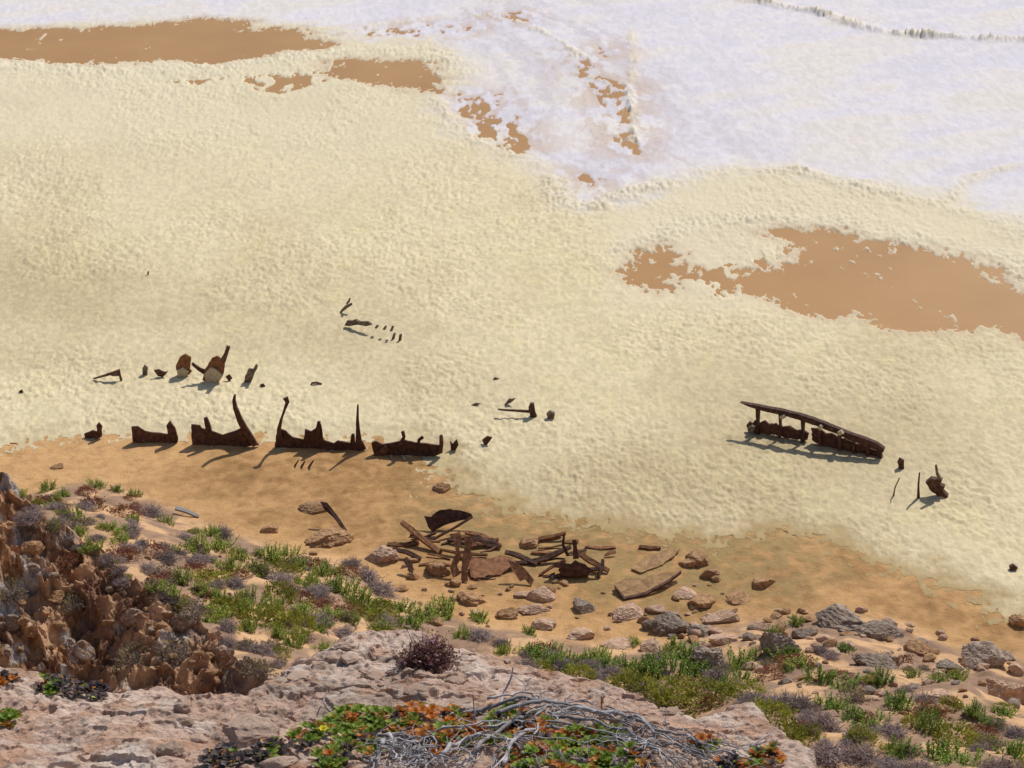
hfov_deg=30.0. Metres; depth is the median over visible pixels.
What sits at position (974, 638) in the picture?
stone
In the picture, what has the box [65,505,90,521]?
green shrub
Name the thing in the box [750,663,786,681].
maroon ground plant
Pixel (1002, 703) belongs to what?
olive cushion plant
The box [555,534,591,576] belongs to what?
machinery block
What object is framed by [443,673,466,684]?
loose stone
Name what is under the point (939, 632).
stone
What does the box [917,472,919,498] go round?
iron rod
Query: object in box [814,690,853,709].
green shrub
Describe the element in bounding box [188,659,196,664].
rubble stone
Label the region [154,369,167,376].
iron scrap
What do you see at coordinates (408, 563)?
iron bar
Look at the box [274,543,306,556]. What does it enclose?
green shrub
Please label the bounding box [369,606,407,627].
dry bush
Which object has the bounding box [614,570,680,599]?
tilted slab
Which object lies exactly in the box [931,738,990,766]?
green shrub
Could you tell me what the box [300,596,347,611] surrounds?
maroon ground plant
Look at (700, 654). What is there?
boulder
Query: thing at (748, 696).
dry bush
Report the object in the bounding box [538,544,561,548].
iron sliver
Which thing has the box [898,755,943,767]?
dry bush
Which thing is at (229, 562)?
green shrub
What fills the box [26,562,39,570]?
rubble stone
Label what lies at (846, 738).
dry bush
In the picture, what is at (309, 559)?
sage bush
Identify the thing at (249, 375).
hull stump
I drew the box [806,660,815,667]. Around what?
stone
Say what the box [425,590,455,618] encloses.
green shrub
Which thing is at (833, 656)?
dry bush
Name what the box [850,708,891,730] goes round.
green shrub
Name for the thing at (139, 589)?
stone
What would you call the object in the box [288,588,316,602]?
maroon ground plant
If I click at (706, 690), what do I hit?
sage bush
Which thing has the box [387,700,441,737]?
succulent clump
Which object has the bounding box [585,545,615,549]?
iron sliver
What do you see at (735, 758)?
succulent clump
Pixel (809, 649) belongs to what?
stone
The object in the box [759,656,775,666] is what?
sage bush
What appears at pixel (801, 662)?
green shrub
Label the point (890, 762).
dry bush
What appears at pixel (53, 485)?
green shrub
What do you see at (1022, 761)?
olive cushion plant
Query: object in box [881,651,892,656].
stone
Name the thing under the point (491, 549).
iron sliver
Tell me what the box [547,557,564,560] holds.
iron sliver
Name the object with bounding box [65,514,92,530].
sage bush
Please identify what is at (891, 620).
stone
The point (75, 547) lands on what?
dry bush
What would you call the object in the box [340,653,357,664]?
loose stone
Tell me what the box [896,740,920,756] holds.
dry bush
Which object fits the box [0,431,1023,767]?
beach
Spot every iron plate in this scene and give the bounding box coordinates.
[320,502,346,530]
[424,509,471,531]
[450,531,473,581]
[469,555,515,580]
[473,534,500,547]
[508,560,533,585]
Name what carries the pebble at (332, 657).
on the rock ledge
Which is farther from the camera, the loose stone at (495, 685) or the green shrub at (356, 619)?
the green shrub at (356, 619)
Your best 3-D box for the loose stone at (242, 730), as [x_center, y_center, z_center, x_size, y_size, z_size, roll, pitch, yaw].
[-0.682,0.916,5.007,0.139,0.067,0.139,20,31,38]
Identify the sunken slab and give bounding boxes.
[631,549,679,572]
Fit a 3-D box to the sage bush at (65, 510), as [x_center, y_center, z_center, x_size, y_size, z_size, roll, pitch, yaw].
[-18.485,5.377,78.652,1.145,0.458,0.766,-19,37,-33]
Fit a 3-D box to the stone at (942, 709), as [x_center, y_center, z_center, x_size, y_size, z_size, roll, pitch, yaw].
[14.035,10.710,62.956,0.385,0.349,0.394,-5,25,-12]
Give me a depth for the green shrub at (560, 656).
71.85 m
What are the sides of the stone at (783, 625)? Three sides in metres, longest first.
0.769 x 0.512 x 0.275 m
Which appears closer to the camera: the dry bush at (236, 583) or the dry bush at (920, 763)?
the dry bush at (920, 763)
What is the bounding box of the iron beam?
[400,520,441,554]
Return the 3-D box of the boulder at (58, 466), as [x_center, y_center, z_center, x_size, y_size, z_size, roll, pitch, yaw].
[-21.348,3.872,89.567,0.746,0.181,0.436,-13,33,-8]
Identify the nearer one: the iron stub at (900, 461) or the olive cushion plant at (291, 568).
the olive cushion plant at (291, 568)
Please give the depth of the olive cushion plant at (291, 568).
77.09 m
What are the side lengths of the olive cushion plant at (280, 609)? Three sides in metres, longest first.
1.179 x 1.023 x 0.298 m
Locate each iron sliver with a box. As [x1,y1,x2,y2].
[419,561,450,565]
[427,553,449,559]
[441,538,462,544]
[476,574,496,578]
[480,546,496,552]
[531,550,552,553]
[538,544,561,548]
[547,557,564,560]
[565,539,578,543]
[568,549,586,553]
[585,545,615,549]
[604,550,615,556]
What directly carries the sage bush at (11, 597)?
on the cliff
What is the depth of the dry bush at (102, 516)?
79.47 m
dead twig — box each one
[323,691,344,719]
[501,667,513,697]
[749,730,774,747]
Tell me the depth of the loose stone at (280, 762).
4.77 m
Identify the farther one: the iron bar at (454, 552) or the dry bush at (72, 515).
the iron bar at (454, 552)
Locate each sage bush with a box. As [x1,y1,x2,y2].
[0,574,27,605]
[16,521,50,536]
[46,515,61,531]
[55,509,76,516]
[57,590,84,614]
[58,500,73,509]
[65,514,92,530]
[79,517,99,525]
[110,639,149,671]
[124,526,140,538]
[137,576,172,595]
[143,564,173,579]
[154,635,193,664]
[171,599,214,622]
[189,542,210,554]
[231,637,257,651]
[238,655,278,681]
[246,558,277,578]
[262,638,284,651]
[270,614,296,627]
[273,656,287,665]
[289,553,318,565]
[338,606,360,624]
[699,678,723,692]
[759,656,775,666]
[800,719,822,736]
[808,703,824,711]
[835,681,869,703]
[843,724,870,735]
[844,732,865,743]
[917,663,929,670]
[964,734,1001,750]
[983,715,1007,733]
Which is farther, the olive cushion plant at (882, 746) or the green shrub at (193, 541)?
the green shrub at (193, 541)
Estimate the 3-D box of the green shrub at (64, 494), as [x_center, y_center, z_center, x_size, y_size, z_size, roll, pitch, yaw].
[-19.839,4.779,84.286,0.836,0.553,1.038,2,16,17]
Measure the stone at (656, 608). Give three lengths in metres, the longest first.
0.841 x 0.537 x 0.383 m
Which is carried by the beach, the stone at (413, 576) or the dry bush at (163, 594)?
the stone at (413, 576)
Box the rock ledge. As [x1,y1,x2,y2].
[0,629,816,767]
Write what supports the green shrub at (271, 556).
on the beach
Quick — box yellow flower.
[319,725,327,729]
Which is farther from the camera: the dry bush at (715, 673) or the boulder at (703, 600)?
the boulder at (703, 600)
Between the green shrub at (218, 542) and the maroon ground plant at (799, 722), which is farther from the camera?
the green shrub at (218, 542)
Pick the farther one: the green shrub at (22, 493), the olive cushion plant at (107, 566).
the green shrub at (22, 493)
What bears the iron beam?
on the beach
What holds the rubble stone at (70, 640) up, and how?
on the cliff
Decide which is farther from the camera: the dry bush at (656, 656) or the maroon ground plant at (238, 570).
the maroon ground plant at (238, 570)
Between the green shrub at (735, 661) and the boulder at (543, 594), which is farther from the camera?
the boulder at (543, 594)
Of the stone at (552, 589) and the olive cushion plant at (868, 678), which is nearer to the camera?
the olive cushion plant at (868, 678)
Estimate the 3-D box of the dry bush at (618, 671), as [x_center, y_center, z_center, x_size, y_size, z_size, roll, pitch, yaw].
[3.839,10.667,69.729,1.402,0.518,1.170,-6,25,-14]
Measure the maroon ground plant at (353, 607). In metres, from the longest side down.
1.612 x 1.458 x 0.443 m
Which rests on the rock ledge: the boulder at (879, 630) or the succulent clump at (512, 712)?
the succulent clump at (512, 712)
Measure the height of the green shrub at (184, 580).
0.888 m
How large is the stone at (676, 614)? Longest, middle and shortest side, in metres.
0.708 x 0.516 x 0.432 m
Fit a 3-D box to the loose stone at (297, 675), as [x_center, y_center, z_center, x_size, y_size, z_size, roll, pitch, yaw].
[-0.618,0.853,5.554,0.077,0.026,0.057,-11,28,-14]
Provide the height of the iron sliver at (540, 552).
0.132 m
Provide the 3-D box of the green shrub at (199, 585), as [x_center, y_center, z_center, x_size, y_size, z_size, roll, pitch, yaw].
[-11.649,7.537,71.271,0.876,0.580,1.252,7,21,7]
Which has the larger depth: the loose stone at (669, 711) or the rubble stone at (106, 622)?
the rubble stone at (106, 622)
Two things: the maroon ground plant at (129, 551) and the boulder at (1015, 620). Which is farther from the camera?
the boulder at (1015, 620)
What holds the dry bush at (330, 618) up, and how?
on the beach
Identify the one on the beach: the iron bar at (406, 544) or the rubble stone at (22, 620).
the iron bar at (406, 544)
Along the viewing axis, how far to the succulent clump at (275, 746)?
4.87 m
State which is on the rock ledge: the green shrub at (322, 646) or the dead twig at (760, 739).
the dead twig at (760, 739)
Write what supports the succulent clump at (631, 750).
on the rock ledge
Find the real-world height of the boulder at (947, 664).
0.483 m
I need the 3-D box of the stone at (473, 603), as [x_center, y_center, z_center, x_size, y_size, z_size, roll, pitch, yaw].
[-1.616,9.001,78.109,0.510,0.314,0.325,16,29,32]
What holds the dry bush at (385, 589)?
on the beach
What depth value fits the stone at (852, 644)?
71.55 m
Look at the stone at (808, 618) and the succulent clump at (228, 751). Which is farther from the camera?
the stone at (808, 618)
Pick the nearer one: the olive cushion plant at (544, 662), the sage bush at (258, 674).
the sage bush at (258, 674)
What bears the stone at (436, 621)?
on the beach
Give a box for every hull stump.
[176,354,191,377]
[191,345,229,382]
[244,364,257,381]
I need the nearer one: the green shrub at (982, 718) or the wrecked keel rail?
the green shrub at (982, 718)
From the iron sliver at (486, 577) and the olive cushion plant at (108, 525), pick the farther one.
the iron sliver at (486, 577)
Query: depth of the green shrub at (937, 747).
57.13 m
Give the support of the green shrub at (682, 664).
on the beach
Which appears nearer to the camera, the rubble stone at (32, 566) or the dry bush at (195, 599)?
the rubble stone at (32, 566)
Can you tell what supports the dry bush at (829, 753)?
on the beach
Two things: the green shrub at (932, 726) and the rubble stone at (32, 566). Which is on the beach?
the green shrub at (932, 726)
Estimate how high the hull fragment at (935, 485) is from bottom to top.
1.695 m
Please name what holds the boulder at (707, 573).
on the beach
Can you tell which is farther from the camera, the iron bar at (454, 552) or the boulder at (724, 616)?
the iron bar at (454, 552)
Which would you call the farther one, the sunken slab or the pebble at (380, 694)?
the sunken slab
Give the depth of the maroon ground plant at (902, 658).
70.79 m
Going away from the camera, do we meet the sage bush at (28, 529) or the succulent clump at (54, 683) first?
the succulent clump at (54, 683)
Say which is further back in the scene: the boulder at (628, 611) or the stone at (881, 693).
the boulder at (628, 611)
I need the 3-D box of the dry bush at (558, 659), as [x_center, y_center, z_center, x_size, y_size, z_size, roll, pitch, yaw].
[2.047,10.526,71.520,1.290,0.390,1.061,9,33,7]
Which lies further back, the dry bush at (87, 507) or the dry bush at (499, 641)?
the dry bush at (87, 507)
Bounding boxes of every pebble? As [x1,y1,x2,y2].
[50,701,58,706]
[310,681,318,685]
[328,655,336,660]
[376,692,384,695]
[403,668,412,673]
[409,691,416,695]
[420,692,428,697]
[425,674,436,678]
[548,685,556,689]
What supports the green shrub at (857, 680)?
on the beach
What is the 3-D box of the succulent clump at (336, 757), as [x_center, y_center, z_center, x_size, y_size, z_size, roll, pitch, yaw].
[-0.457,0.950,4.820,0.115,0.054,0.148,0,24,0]
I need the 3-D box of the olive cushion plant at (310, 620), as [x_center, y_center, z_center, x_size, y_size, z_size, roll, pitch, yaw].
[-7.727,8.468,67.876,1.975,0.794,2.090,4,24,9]
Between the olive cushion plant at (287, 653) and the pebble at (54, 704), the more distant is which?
the olive cushion plant at (287, 653)
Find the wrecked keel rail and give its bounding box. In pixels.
[740,401,884,458]
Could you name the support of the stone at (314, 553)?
on the beach
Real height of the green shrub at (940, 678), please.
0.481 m
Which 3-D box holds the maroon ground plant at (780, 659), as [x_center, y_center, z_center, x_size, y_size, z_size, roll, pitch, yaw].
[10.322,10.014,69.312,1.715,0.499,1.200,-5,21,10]
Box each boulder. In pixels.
[49,463,63,468]
[261,524,278,532]
[298,500,329,514]
[304,526,351,547]
[365,545,398,563]
[425,561,450,576]
[432,482,450,492]
[456,591,485,606]
[494,607,519,618]
[514,591,529,597]
[518,604,547,614]
[519,537,537,548]
[525,586,556,602]
[532,617,556,630]
[566,627,594,639]
[572,598,595,613]
[600,637,632,649]
[612,602,643,621]
[640,637,660,652]
[651,612,689,634]
[674,586,696,598]
[678,558,694,567]
[685,549,708,567]
[685,645,723,667]
[687,593,715,607]
[687,624,709,637]
[699,567,719,578]
[700,608,739,623]
[709,634,738,645]
[726,590,749,604]
[746,622,768,630]
[753,576,775,588]
[759,631,801,655]
[791,627,817,638]
[815,603,864,631]
[851,653,896,668]
[856,620,903,640]
[903,638,928,656]
[928,688,952,698]
[935,659,964,673]
[961,641,1009,669]
[986,678,1023,705]
[1008,614,1023,626]
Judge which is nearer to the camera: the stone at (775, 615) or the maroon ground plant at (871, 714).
the maroon ground plant at (871, 714)
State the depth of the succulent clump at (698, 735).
4.93 m
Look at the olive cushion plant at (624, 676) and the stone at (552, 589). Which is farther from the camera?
the stone at (552, 589)
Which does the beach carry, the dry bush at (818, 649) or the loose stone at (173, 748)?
the dry bush at (818, 649)
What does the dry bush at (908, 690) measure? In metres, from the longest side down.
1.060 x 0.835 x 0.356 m
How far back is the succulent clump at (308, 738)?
4.97 m
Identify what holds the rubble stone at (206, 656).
on the cliff
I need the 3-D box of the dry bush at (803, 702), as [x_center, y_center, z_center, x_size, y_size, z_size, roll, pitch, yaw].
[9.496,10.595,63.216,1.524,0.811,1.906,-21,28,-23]
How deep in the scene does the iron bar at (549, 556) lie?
81.19 m
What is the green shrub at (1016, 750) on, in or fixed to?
on the beach
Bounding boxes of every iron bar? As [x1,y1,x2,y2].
[387,540,418,546]
[392,547,421,560]
[403,557,412,572]
[410,531,435,536]
[434,516,472,539]
[440,548,487,555]
[465,530,501,547]
[471,537,498,547]
[505,550,537,565]
[517,545,571,564]
[538,531,565,541]
[539,559,564,575]
[554,567,599,578]
[577,549,609,572]
[597,559,604,577]
[639,545,660,549]
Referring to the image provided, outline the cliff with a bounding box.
[0,472,270,695]
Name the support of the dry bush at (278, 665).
on the beach
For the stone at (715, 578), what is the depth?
79.74 m
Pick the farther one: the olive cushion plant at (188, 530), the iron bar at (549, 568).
the olive cushion plant at (188, 530)
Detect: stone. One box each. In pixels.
[3,646,13,655]
[16,599,25,605]
[17,616,29,624]
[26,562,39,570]
[27,630,36,637]
[40,609,49,615]
[47,572,58,577]
[48,645,56,650]
[50,621,64,628]
[67,637,74,644]
[101,619,115,625]
[105,586,113,592]
[105,654,111,659]
[137,585,149,591]
[147,626,155,632]
[155,622,167,628]
[158,610,171,614]
[158,741,184,756]
[160,662,170,669]
[167,653,177,659]
[173,701,190,713]
[177,717,194,725]
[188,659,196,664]
[188,733,207,743]
[193,650,203,656]
[201,652,214,659]
[204,645,210,650]
[204,669,216,675]
[221,713,280,747]
[259,756,297,767]
[287,670,312,681]
[309,551,317,555]
[312,661,327,669]
[333,642,356,650]
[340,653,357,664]
[361,668,385,679]
[396,586,408,591]
[403,684,428,694]
[407,572,419,579]
[409,557,418,562]
[429,618,442,625]
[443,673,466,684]
[450,579,461,586]
[468,584,477,588]
[469,601,477,605]
[488,681,504,689]
[548,586,555,592]
[559,579,568,585]
[604,625,610,630]
[637,616,649,622]
[641,619,651,630]
[645,604,664,612]
[659,706,683,715]
[671,595,679,600]
[671,612,681,618]
[677,633,684,638]
[688,635,699,642]
[690,605,698,609]
[690,629,700,635]
[696,641,710,646]
[707,627,722,633]
[710,575,720,581]
[742,632,754,640]
[742,661,758,669]
[747,624,754,629]
[754,665,762,671]
[763,617,772,622]
[770,612,781,619]
[774,623,786,631]
[778,677,792,684]
[779,608,790,614]
[797,607,805,612]
[803,616,812,621]
[805,647,814,652]
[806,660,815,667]
[815,634,830,642]
[821,639,837,646]
[827,647,840,653]
[838,632,849,635]
[845,641,854,648]
[855,606,864,612]
[861,685,876,694]
[863,668,873,673]
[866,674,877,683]
[872,696,879,700]
[878,690,890,696]
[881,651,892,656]
[882,617,897,625]
[886,636,893,641]
[888,682,897,686]
[899,663,912,670]
[906,627,913,632]
[908,682,921,688]
[918,638,927,643]
[921,678,932,684]
[923,653,936,661]
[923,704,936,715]
[929,648,939,654]
[934,703,944,711]
[935,630,944,634]
[938,634,947,639]
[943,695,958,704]
[951,680,959,684]
[956,735,967,742]
[970,637,979,640]
[976,662,989,668]
[977,666,984,671]
[978,680,986,685]
[1004,651,1015,660]
[1007,662,1023,675]
[1007,698,1020,707]
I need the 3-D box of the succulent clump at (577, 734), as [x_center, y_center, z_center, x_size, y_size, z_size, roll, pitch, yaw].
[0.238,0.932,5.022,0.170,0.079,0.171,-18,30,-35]
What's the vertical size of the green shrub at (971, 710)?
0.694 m
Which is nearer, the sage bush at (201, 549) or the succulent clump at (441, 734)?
the succulent clump at (441, 734)
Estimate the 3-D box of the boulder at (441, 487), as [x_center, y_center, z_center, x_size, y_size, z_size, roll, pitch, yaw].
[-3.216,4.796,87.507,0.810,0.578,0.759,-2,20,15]
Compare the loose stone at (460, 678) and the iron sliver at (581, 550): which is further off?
the iron sliver at (581, 550)
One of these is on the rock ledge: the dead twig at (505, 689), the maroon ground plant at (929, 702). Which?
the dead twig at (505, 689)
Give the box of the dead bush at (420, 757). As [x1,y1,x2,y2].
[349,672,778,767]
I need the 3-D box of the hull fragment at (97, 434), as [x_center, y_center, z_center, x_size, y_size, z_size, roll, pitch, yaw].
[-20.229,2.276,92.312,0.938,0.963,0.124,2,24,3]
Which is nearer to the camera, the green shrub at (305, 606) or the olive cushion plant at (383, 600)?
the green shrub at (305, 606)
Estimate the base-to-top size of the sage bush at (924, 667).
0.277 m
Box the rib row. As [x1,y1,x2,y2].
[345,319,401,340]
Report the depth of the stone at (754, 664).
69.88 m
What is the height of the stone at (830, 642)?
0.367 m
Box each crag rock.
[2,614,19,630]
[20,541,44,556]
[45,590,64,602]
[66,640,96,662]
[120,607,144,628]
[152,641,172,654]
[170,610,196,631]
[212,645,234,659]
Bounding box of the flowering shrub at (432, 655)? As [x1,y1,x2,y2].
[382,625,464,673]
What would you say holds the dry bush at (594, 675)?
on the beach
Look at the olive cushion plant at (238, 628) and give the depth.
64.88 m
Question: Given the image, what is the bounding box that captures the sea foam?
[0,0,1023,631]
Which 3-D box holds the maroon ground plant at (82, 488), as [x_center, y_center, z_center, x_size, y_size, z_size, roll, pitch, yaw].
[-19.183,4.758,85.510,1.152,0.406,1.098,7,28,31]
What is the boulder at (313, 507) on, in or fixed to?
on the beach
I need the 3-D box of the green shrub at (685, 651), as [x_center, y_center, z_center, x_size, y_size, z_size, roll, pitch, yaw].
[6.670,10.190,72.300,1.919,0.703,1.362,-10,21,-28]
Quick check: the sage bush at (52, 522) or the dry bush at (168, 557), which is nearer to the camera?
the sage bush at (52, 522)
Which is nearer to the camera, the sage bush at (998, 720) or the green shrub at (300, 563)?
the sage bush at (998, 720)
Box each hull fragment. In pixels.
[84,422,101,438]
[131,420,177,442]
[191,394,258,446]
[275,396,365,450]
[371,431,443,456]
[450,439,458,449]
[482,436,491,444]
[926,464,948,497]
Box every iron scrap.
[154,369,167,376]
[504,398,514,404]
[546,410,554,418]
[1009,563,1017,570]
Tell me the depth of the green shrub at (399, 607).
76.60 m
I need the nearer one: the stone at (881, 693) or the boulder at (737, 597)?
the stone at (881, 693)
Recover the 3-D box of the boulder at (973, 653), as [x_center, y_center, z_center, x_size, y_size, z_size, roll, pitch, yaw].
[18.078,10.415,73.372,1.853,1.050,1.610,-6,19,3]
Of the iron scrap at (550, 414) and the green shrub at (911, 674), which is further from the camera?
the iron scrap at (550, 414)
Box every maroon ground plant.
[34,492,59,504]
[56,549,82,566]
[75,485,99,495]
[79,494,107,510]
[105,546,145,561]
[106,502,147,517]
[122,494,140,500]
[139,539,170,560]
[144,568,182,585]
[179,560,206,572]
[191,583,211,599]
[199,567,214,578]
[229,565,253,579]
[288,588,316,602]
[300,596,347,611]
[306,557,322,567]
[333,602,363,620]
[334,562,360,578]
[532,639,559,650]
[690,692,725,712]
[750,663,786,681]
[774,652,819,670]
[789,719,818,736]
[837,669,854,678]
[854,709,881,725]
[894,654,913,665]
[907,698,955,719]
[964,721,1001,735]
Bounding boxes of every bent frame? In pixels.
[93,369,121,380]
[340,298,351,312]
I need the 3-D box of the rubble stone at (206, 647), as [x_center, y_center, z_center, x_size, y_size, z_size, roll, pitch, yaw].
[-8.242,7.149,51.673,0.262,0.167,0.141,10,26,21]
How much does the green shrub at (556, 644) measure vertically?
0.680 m
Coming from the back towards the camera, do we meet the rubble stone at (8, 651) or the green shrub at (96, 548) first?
the green shrub at (96, 548)
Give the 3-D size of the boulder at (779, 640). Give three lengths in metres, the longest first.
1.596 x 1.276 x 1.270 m
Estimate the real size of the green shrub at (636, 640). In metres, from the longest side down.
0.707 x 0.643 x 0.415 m
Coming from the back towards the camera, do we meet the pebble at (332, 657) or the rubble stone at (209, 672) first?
the rubble stone at (209, 672)
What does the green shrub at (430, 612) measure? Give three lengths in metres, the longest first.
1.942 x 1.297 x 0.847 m
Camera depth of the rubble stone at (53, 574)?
53.61 m
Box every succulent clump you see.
[0,669,20,685]
[0,707,23,727]
[33,672,81,694]
[66,679,110,700]
[197,742,256,767]
[246,736,288,762]
[286,720,352,751]
[310,746,352,767]
[322,703,386,732]
[330,727,391,755]
[356,705,418,733]
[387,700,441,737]
[412,722,468,754]
[420,703,476,729]
[448,716,517,748]
[484,701,544,728]
[497,738,561,767]
[506,711,573,741]
[537,723,606,754]
[546,744,614,767]
[569,720,631,748]
[585,741,656,767]
[688,732,719,751]
[712,750,758,767]
[745,741,786,765]
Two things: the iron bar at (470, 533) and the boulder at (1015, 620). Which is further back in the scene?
the iron bar at (470, 533)
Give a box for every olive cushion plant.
[30,497,43,504]
[94,523,110,531]
[96,556,120,574]
[163,593,193,609]
[187,528,201,534]
[190,566,237,583]
[203,591,250,614]
[233,625,243,633]
[235,603,285,627]
[261,578,300,604]
[265,605,287,613]
[270,555,303,569]
[270,644,293,659]
[271,606,322,641]
[272,562,306,578]
[332,566,347,574]
[345,599,367,615]
[354,602,400,622]
[364,598,397,614]
[370,624,394,631]
[372,596,394,608]
[388,620,405,629]
[533,658,557,672]
[562,662,598,679]
[599,668,654,696]
[644,669,693,706]
[654,692,673,705]
[670,674,739,717]
[722,674,766,696]
[746,696,798,721]
[769,715,830,746]
[842,722,882,745]
[861,671,884,684]
[875,741,894,753]
[900,712,929,730]
[921,717,984,748]
[939,694,966,712]
[973,733,1004,748]
[995,700,1018,711]
[1011,758,1023,767]
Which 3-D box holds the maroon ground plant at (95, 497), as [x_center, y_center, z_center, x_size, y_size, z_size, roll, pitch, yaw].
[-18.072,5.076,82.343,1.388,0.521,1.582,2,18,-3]
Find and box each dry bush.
[11,506,48,526]
[18,503,43,513]
[40,499,63,510]
[49,515,68,525]
[59,512,74,519]
[61,533,76,543]
[71,542,82,549]
[73,498,101,511]
[84,535,100,544]
[85,533,106,540]
[93,552,122,566]
[94,513,105,519]
[108,574,133,589]
[110,562,130,576]
[111,540,148,555]
[115,556,127,563]
[120,518,143,536]
[122,530,139,539]
[131,537,148,547]
[135,502,172,518]
[137,559,164,573]
[149,587,183,603]
[153,546,186,566]
[157,538,174,551]
[158,575,178,586]
[158,590,169,599]
[175,528,195,541]
[177,548,188,556]
[179,551,207,566]
[185,596,204,607]
[191,552,219,565]
[206,554,216,563]
[206,579,228,589]
[211,523,238,541]
[211,617,237,634]
[214,633,238,650]
[223,574,247,589]
[240,639,279,657]
[260,568,299,584]
[268,658,284,669]
[273,560,292,567]
[278,583,307,593]
[291,654,307,665]
[295,606,329,632]
[300,585,332,603]
[306,580,339,597]
[311,589,333,605]
[311,592,332,605]
[318,611,337,627]
[329,623,359,637]
[338,553,363,567]
[353,558,387,583]
[363,577,402,599]
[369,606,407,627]
[467,622,496,642]
[487,637,512,648]
[514,654,540,668]
[519,650,532,657]
[537,647,552,659]
[551,656,576,672]
[552,657,576,671]
[573,657,597,666]
[581,658,605,670]
[582,670,604,679]
[593,665,612,679]
[595,662,625,678]
[605,668,628,682]
[625,678,645,692]
[638,648,658,660]
[643,682,674,703]
[697,664,730,680]
[727,677,745,687]
[729,685,765,702]
[735,696,750,704]
[750,691,772,703]
[756,684,799,714]
[782,687,822,713]
[793,710,817,724]
[794,707,820,718]
[808,701,847,732]
[809,645,831,656]
[810,735,862,767]
[815,736,832,745]
[819,648,843,661]
[835,736,856,749]
[838,740,887,767]
[840,728,867,743]
[860,731,878,741]
[868,718,911,741]
[872,752,905,767]
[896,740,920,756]
[898,682,916,692]
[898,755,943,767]
[909,687,938,703]
[967,739,990,752]
[970,730,996,738]
[975,750,1023,767]
[986,734,1008,747]
[996,721,1023,740]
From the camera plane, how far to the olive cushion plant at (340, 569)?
78.81 m
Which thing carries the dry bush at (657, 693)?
on the beach
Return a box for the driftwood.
[175,506,199,517]
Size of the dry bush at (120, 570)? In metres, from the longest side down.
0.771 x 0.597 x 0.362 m
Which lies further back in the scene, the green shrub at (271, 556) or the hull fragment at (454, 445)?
the hull fragment at (454, 445)
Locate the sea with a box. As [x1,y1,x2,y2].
[0,12,1023,340]
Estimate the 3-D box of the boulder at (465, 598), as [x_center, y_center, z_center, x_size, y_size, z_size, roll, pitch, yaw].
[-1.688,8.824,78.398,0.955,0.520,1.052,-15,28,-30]
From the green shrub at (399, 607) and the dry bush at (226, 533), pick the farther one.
the dry bush at (226, 533)
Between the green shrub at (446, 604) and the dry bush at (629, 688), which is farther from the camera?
the green shrub at (446, 604)
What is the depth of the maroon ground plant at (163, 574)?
71.82 m
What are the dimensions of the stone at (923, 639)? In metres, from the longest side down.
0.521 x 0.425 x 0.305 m
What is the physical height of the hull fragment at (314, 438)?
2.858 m
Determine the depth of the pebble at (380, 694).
5.39 m
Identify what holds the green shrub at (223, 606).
on the beach
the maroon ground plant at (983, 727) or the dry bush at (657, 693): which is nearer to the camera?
the maroon ground plant at (983, 727)
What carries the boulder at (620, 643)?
on the beach
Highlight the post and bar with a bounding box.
[498,402,536,417]
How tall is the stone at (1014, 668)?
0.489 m
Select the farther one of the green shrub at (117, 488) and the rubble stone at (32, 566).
the green shrub at (117, 488)
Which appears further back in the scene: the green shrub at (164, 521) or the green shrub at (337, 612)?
the green shrub at (164, 521)
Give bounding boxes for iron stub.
[142,364,147,374]
[897,457,903,468]
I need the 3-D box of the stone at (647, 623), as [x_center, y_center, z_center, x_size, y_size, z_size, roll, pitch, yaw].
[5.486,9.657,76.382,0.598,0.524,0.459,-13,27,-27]
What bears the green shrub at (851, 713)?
on the beach
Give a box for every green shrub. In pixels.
[18,487,27,497]
[38,479,56,492]
[47,518,60,531]
[48,491,63,502]
[55,486,71,497]
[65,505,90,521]
[72,524,88,538]
[77,535,104,554]
[82,477,107,488]
[99,518,128,533]
[108,529,129,543]
[109,483,123,491]
[126,511,140,522]
[127,488,143,496]
[145,577,181,597]
[155,513,174,525]
[166,543,183,552]
[167,564,193,586]
[178,530,214,555]
[188,577,210,596]
[191,523,221,535]
[201,601,231,623]
[202,534,247,552]
[206,600,236,618]
[208,588,218,596]
[210,583,226,599]
[213,551,247,571]
[220,543,252,562]
[223,597,254,614]
[226,583,272,607]
[234,611,275,632]
[245,559,271,577]
[253,546,264,556]
[258,541,282,563]
[263,621,288,639]
[266,595,286,610]
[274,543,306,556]
[281,622,308,649]
[290,596,332,615]
[292,555,307,569]
[294,571,320,588]
[307,614,334,633]
[309,639,335,650]
[311,558,347,578]
[316,604,346,618]
[323,570,368,594]
[339,607,360,625]
[340,579,379,613]
[364,618,395,630]
[389,597,415,612]
[395,609,430,628]
[406,600,447,624]
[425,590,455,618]
[451,622,471,639]
[470,608,489,622]
[493,638,525,655]
[516,641,539,655]
[521,624,536,636]
[522,643,562,664]
[540,640,565,653]
[543,646,584,666]
[560,659,582,673]
[571,647,601,661]
[588,643,611,662]
[593,649,617,669]
[608,651,638,672]
[629,634,642,646]
[632,649,662,681]
[635,645,700,678]
[661,634,688,650]
[663,640,705,659]
[682,656,713,678]
[711,673,730,690]
[723,643,762,668]
[725,663,761,681]
[745,646,762,660]
[763,642,789,659]
[766,623,782,632]
[776,613,804,626]
[779,642,797,658]
[780,663,793,672]
[783,653,818,667]
[800,663,839,685]
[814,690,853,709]
[828,671,864,691]
[830,701,866,721]
[835,641,856,651]
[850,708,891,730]
[868,662,895,687]
[883,686,914,714]
[885,733,917,759]
[900,666,925,677]
[908,734,963,760]
[910,706,944,735]
[921,700,945,721]
[927,667,952,681]
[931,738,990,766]
[941,667,970,681]
[962,696,995,720]
[978,710,1006,729]
[989,702,1022,717]
[992,737,1023,759]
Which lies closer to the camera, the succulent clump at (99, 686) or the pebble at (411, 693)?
the pebble at (411, 693)

